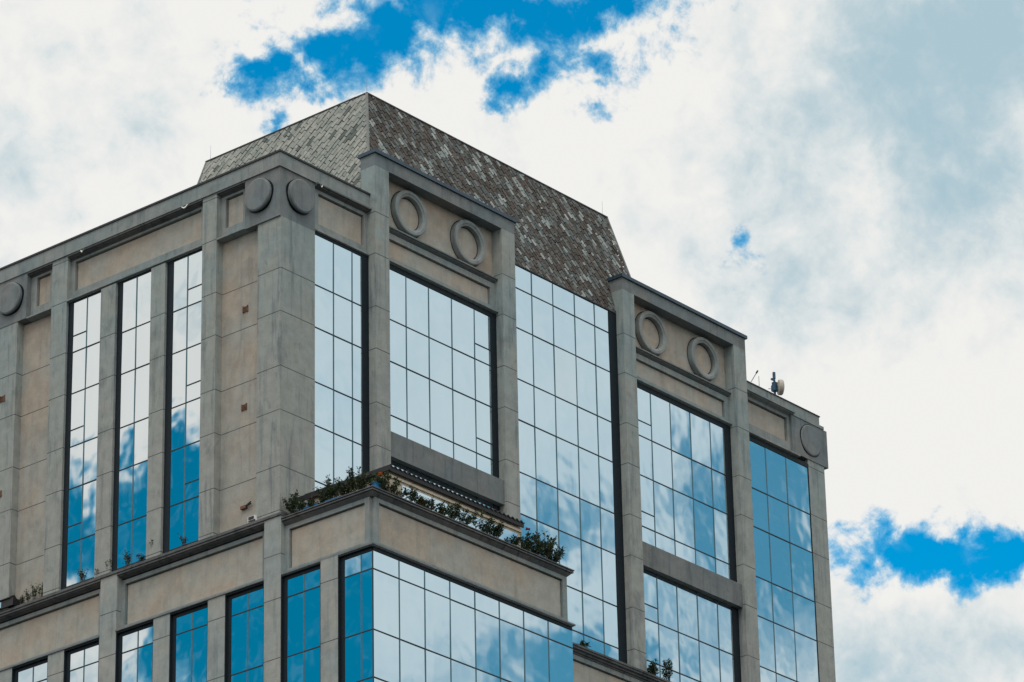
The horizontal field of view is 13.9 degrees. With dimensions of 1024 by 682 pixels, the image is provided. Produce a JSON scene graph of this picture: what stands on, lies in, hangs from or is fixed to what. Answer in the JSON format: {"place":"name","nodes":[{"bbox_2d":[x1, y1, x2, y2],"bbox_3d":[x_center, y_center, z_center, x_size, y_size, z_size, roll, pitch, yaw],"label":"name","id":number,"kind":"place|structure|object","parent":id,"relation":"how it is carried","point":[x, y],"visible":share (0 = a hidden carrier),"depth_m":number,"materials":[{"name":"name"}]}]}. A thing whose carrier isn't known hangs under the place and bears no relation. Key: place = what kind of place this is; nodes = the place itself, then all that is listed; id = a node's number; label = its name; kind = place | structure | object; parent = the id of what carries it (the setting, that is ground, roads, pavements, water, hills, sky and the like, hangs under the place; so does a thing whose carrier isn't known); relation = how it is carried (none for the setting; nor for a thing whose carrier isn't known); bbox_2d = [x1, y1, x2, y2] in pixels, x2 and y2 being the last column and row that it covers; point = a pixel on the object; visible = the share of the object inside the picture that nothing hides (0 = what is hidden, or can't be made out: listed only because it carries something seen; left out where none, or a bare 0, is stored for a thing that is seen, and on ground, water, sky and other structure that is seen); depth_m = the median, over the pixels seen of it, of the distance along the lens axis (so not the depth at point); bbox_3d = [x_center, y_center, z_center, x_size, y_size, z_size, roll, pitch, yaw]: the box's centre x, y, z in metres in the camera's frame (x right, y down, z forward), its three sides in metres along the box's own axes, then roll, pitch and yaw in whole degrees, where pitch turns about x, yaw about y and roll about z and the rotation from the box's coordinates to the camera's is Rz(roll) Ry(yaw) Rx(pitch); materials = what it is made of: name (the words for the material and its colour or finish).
{"place":"outdoors","nodes":[
{"label":"outdoors","id":0,"kind":"place"},
{"bbox_2d":[0,0,1023,681],"label":"sky","id":1,"kind":"structure","parent":0,"point":[836,185],"materials":[{"name":"white"}]},
{"label":"ground","id":2,"kind":"structure","parent":0,"visible":0},
{"bbox_2d":[0,92,835,681],"bbox_3d":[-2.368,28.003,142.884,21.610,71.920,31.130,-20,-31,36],"label":"office tower","id":3,"kind":"structure","parent":2,"relation":"on","point":[306,306],"depth_m":143.68,"materials":[{"name":"grey concrete"}]},
{"bbox_2d":[0,595,19,609],"bbox_3d":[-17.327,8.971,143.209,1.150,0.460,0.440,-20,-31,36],"label":"floodlight","id":4,"kind":"object","parent":3,"relation":"on","point":[13,601],"visible":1,"depth_m":142.90,"materials":[{"name":"black metal"}]},
{"bbox_2d":[19,595,24,603],"bbox_3d":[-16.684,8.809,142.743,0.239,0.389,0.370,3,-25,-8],"label":"weed","id":5,"kind":"object","parent":3,"relation":"on","point":[22,598],"visible":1,"depth_m":142.71,"materials":[{"name":"green plant"}]},
{"bbox_2d":[25,589,31,601],"bbox_3d":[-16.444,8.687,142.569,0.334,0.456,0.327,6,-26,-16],"label":"weed","id":6,"kind":"object","parent":3,"relation":"on","point":[28,597],"visible":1,"depth_m":142.53,"materials":[{"name":"green plant"}]},
{"bbox_2d":[12,657,47,681],"bbox_3d":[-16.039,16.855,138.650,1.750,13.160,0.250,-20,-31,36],"label":"window","id":7,"kind":"structure","parent":3,"relation":"in","point":[35,671],"depth_m":141.23,"materials":[{"name":"clear glass"}]},
{"bbox_2d":[30,584,37,599],"bbox_3d":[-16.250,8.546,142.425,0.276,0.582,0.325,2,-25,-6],"label":"weed","id":8,"kind":"object","parent":3,"relation":"on","point":[34,591],"visible":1,"depth_m":142.40,"materials":[{"name":"green plant"}]},
{"bbox_2d":[35,582,42,596],"bbox_3d":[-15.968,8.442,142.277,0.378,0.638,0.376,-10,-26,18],"label":"weed","id":9,"kind":"object","parent":3,"relation":"on","point":[38,587],"visible":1,"depth_m":142.22,"materials":[{"name":"green plant"}]},
{"bbox_2d":[76,567,85,582],"bbox_3d":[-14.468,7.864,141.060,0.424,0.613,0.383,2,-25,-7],"label":"weed","id":10,"kind":"object","parent":3,"relation":"on","point":[81,576],"visible":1,"depth_m":141.03,"materials":[{"name":"green plant"}]},
{"bbox_2d":[61,290,100,589],"bbox_3d":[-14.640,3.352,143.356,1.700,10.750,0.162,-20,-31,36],"label":"window","id":11,"kind":"structure","parent":3,"relation":"in","point":[83,352],"depth_m":143.32,"materials":[{"name":"blue glass"}]},
{"bbox_2d":[63,639,98,681],"bbox_3d":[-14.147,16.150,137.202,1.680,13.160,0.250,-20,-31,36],"label":"window","id":12,"kind":"structure","parent":3,"relation":"in","point":[81,663],"depth_m":139.72,"materials":[{"name":"clear glass"}]},
{"bbox_2d":[122,550,128,566],"bbox_3d":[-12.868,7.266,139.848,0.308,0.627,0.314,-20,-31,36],"label":"weed","id":13,"kind":"object","parent":3,"relation":"on","point":[126,560],"visible":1,"depth_m":139.78,"materials":[{"name":"green plant"}]},
{"bbox_2d":[112,270,150,571],"bbox_3d":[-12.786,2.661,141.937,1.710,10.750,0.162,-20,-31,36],"label":"window","id":14,"kind":"structure","parent":3,"relation":"in","point":[134,293],"depth_m":141.92,"materials":[{"name":"blue glass"}]},
{"bbox_2d":[115,620,152,681],"bbox_3d":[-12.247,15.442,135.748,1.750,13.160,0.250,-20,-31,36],"label":"window","id":15,"kind":"structure","parent":3,"relation":"in","point":[134,645],"depth_m":138.16,"materials":[{"name":"blue glass"}]},
{"bbox_2d":[163,249,201,552],"bbox_3d":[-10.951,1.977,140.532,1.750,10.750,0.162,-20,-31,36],"label":"window","id":16,"kind":"structure","parent":3,"relation":"in","point":[184,274],"depth_m":140.47,"materials":[{"name":"blue glass"}]},
{"bbox_2d":[169,601,207,681],"bbox_3d":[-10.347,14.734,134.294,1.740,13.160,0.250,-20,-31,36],"label":"window","id":17,"kind":"structure","parent":3,"relation":"in","point":[189,626],"depth_m":136.55,"materials":[{"name":"blue glass"}]},
{"bbox_2d":[224,582,263,681],"bbox_3d":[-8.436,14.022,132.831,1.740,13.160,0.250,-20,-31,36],"label":"window","id":18,"kind":"structure","parent":3,"relation":"in","point":[244,608],"depth_m":134.96,"materials":[{"name":"blue glass"}]},
{"bbox_2d":[240,501,250,509],"bbox_3d":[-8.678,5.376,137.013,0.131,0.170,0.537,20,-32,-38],"label":"lamp bracket","id":19,"kind":"object","parent":3,"relation":"attached to","point":[243,507],"visible":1,"depth_m":137.02,"materials":[{"name":"black metal"}]},
{"bbox_2d":[248,515,256,522],"bbox_3d":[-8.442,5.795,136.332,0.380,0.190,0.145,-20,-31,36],"label":"floodlight","id":20,"kind":"object","parent":3,"relation":"on","point":[252,518],"visible":1,"depth_m":136.28,"materials":[{"name":"white plastic"}]},
{"bbox_2d":[282,489,301,513],"bbox_3d":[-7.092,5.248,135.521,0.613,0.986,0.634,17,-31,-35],"label":"shrub","id":21,"kind":"object","parent":3,"relation":"on","point":[290,508],"visible":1,"depth_m":135.48,"materials":[{"name":"green plant"}]},
{"bbox_2d":[294,498,306,511],"bbox_3d":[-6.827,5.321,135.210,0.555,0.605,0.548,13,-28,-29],"label":"shrub","id":22,"kind":"object","parent":3,"relation":"on","point":[300,504],"visible":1,"depth_m":135.09,"materials":[{"name":"green plant"}]},
{"bbox_2d":[281,563,320,681],"bbox_3d":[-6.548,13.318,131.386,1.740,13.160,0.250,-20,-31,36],"label":"window","id":23,"kind":"structure","parent":3,"relation":"in","point":[300,589],"depth_m":133.39,"materials":[{"name":"blue glass"}]},
{"bbox_2d":[298,503,319,510],"bbox_3d":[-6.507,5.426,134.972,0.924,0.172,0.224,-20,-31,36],"label":"planter","id":24,"kind":"object","parent":3,"relation":"on","point":[309,506],"visible":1,"depth_m":134.89,"materials":[{"name":"blue plastic"}]},
{"bbox_2d":[306,496,317,506],"bbox_3d":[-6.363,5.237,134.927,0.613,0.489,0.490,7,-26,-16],"label":"shrub","id":25,"kind":"object","parent":3,"relation":"on","point":[311,503],"visible":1,"depth_m":134.81,"materials":[{"name":"green plant"}]},
{"bbox_2d":[313,486,332,502],"bbox_3d":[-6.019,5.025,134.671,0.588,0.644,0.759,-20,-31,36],"label":"shrub","id":26,"kind":"object","parent":3,"relation":"on","point":[322,498],"visible":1,"depth_m":134.61,"materials":[{"name":"green plant"}]},
{"bbox_2d":[324,474,340,498],"bbox_3d":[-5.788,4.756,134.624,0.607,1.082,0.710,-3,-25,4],"label":"shrub","id":27,"kind":"object","parent":3,"relation":"on","point":[328,489],"visible":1,"depth_m":134.52,"materials":[{"name":"green plant"}]},
{"bbox_2d":[332,478,350,495],"bbox_3d":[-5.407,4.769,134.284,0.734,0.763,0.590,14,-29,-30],"label":"shrub","id":28,"kind":"object","parent":3,"relation":"on","point":[342,489],"visible":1,"depth_m":134.21,"materials":[{"name":"green plant"}]},
{"bbox_2d":[315,231,369,489],"bbox_3d":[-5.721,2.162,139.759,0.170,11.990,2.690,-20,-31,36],"label":"window","id":29,"kind":"structure","parent":3,"relation":"in","point":[342,441],"depth_m":140.41,"materials":[{"name":"glass"}]},
{"bbox_2d":[338,546,372,681],"bbox_3d":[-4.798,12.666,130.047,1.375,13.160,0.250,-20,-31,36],"label":"window","id":30,"kind":"structure","parent":3,"relation":"in","point":[355,567],"depth_m":131.90,"materials":[{"name":"blue glass"}]},
{"bbox_2d":[344,466,367,491],"bbox_3d":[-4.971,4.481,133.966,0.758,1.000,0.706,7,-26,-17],"label":"shrub","id":31,"kind":"object","parent":3,"relation":"on","point":[351,481],"visible":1,"depth_m":133.90,"materials":[{"name":"green plant"}]},
{"bbox_2d":[354,473,371,489],"bbox_3d":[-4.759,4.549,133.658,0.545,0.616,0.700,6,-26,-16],"label":"shrub","id":32,"kind":"object","parent":3,"relation":"on","point":[362,482],"visible":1,"depth_m":133.61,"materials":[{"name":"green plant"}]},
{"bbox_2d":[371,482,380,487],"bbox_3d":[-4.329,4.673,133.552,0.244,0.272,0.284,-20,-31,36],"label":"planter","id":33,"kind":"object","parent":3,"relation":"on","point":[375,484],"visible":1,"depth_m":133.49,"materials":[{"name":"blue plastic"}]},
{"bbox_2d":[369,472,388,488],"bbox_3d":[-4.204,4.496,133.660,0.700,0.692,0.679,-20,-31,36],"label":"shrub","id":34,"kind":"object","parent":3,"relation":"on","point":[381,481],"visible":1,"depth_m":133.60,"materials":[{"name":"green plant"}]},
{"bbox_2d":[374,469,401,492],"bbox_3d":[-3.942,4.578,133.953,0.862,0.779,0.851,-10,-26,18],"label":"shrub","id":35,"kind":"object","parent":3,"relation":"on","point":[393,487],"visible":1,"depth_m":133.85,"materials":[{"name":"green plant"}]},
{"bbox_2d":[394,488,408,496],"bbox_3d":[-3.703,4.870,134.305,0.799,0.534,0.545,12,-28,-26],"label":"shrub","id":36,"kind":"object","parent":3,"relation":"on","point":[397,492],"visible":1,"depth_m":134.29,"materials":[{"name":"green plant"}]},
{"bbox_2d":[405,486,417,501],"bbox_3d":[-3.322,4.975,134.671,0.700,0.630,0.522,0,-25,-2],"label":"shrub","id":37,"kind":"object","parent":3,"relation":"on","point":[412,492],"visible":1,"depth_m":134.62,"materials":[{"name":"green plant"}]},
{"bbox_2d":[416,493,427,507],"bbox_3d":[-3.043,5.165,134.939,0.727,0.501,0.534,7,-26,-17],"label":"shrub","id":38,"kind":"object","parent":3,"relation":"on","point":[422,501],"visible":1,"depth_m":134.89,"materials":[{"name":"green plant"}]},
{"bbox_2d":[427,495,434,509],"bbox_3d":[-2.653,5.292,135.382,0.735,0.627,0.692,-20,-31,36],"label":"shrub","id":39,"kind":"object","parent":3,"relation":"on","point":[431,504],"visible":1,"depth_m":135.13,"materials":[{"name":"green plant"}]},
{"bbox_2d":[437,500,450,514],"bbox_3d":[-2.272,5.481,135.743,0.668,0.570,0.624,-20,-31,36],"label":"shrub","id":40,"kind":"object","parent":3,"relation":"on","point":[441,508],"visible":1,"depth_m":135.60,"materials":[{"name":"green plant"}]},
{"bbox_2d":[389,263,499,510],"bbox_3d":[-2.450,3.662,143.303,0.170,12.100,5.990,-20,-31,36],"label":"window","id":41,"kind":"structure","parent":3,"relation":"in","point":[444,388],"depth_m":144.55,"materials":[{"name":"glass"}]},
{"bbox_2d":[446,502,461,519],"bbox_3d":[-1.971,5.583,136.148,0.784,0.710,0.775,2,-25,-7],"label":"shrub","id":42,"kind":"object","parent":3,"relation":"on","point":[457,506],"visible":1,"depth_m":136.08,"materials":[{"name":"green plant"}]},
{"bbox_2d":[459,509,476,524],"bbox_3d":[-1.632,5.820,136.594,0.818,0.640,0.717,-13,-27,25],"label":"shrub","id":43,"kind":"object","parent":3,"relation":"on","point":[463,519],"visible":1,"depth_m":136.42,"materials":[{"name":"green plant"}]},
{"bbox_2d":[373,547,573,681],"bbox_3d":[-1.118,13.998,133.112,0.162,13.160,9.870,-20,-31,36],"label":"window","id":44,"kind":"structure","parent":3,"relation":"in","point":[430,625],"depth_m":134.34,"materials":[{"name":"glass"}]},
{"bbox_2d":[472,507,486,527],"bbox_3d":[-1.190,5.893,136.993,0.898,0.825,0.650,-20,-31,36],"label":"shrub","id":45,"kind":"object","parent":3,"relation":"on","point":[482,512],"visible":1,"depth_m":136.94,"materials":[{"name":"green plant"}]},
{"bbox_2d":[483,515,494,533],"bbox_3d":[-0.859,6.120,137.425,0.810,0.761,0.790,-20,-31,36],"label":"shrub","id":46,"kind":"object","parent":3,"relation":"on","point":[492,525],"visible":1,"depth_m":137.19,"materials":[{"name":"green plant"}]},
{"bbox_2d":[493,521,504,537],"bbox_3d":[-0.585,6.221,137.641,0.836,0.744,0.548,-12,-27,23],"label":"shrub","id":47,"kind":"object","parent":3,"relation":"on","point":[500,527],"visible":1,"depth_m":137.52,"materials":[{"name":"green plant"}]},
{"bbox_2d":[507,534,522,545],"bbox_3d":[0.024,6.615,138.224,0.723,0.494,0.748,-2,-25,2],"label":"shrub","id":48,"kind":"object","parent":3,"relation":"on","point":[516,542],"visible":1,"depth_m":138.12,"materials":[{"name":"green plant"}]},
{"bbox_2d":[519,527,539,550],"bbox_3d":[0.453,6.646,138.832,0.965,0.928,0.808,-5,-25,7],"label":"shrub","id":49,"kind":"object","parent":3,"relation":"on","point":[527,546],"visible":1,"depth_m":138.78,"materials":[{"name":"green plant"}]},
{"bbox_2d":[522,538,544,554],"bbox_3d":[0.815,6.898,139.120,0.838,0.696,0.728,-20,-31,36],"label":"shrub","id":50,"kind":"object","parent":3,"relation":"on","point":[539,548],"visible":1,"depth_m":138.94,"materials":[{"name":"green plant"}]},
{"bbox_2d":[533,531,556,558],"bbox_3d":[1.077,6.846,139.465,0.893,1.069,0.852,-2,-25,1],"label":"shrub","id":51,"kind":"object","parent":3,"relation":"on","point":[548,550],"visible":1,"depth_m":139.35,"materials":[{"name":"green plant"}]},
{"bbox_2d":[546,544,564,562],"bbox_3d":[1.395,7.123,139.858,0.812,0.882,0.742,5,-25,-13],"label":"shrub","id":52,"kind":"object","parent":3,"relation":"on","point":[555,556],"visible":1,"depth_m":139.73,"materials":[{"name":"green plant"}]},
{"bbox_2d":[515,265,626,663],"bbox_3d":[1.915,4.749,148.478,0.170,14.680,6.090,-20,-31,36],"label":"window","id":53,"kind":"structure","parent":3,"relation":"in","point":[569,421],"depth_m":149.06,"materials":[{"name":"glass"}]},
{"bbox_2d":[580,639,590,647],"bbox_3d":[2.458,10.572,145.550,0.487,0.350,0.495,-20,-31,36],"label":"shrub","id":54,"kind":"object","parent":3,"relation":"on","point":[583,644],"visible":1,"depth_m":145.45,"materials":[{"name":"green plant"}]},
{"bbox_2d":[648,658,658,674],"bbox_3d":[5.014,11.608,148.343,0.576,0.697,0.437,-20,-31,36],"label":"shrub","id":55,"kind":"object","parent":3,"relation":"on","point":[653,668],"visible":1,"depth_m":148.27,"materials":[{"name":"green plant"}]},
{"bbox_2d":[661,659,672,680],"bbox_3d":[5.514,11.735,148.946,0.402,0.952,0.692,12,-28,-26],"label":"shrub","id":56,"kind":"object","parent":3,"relation":"on","point":[666,669],"visible":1,"depth_m":148.89,"materials":[{"name":"green plant"}]},
{"bbox_2d":[637,382,741,681],"bbox_3d":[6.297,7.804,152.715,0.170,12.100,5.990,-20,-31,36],"label":"window","id":57,"kind":"structure","parent":3,"relation":"in","point":[687,503],"depth_m":153.16,"materials":[{"name":"glass"}]},
{"bbox_2d":[768,372,784,394],"bbox_3d":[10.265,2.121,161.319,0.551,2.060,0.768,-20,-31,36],"label":"dish antenna","id":58,"kind":"object","parent":3,"relation":"on","point":[778,387],"visible":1,"depth_m":161.44,"materials":[{"name":"white paint"}]},
{"bbox_2d":[749,436,819,681],"bbox_3d":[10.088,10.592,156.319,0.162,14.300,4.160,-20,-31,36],"label":"window","id":59,"kind":"structure","parent":3,"relation":"in","point":[783,545],"depth_m":157.44,"materials":[{"name":"glass"}]}
]}

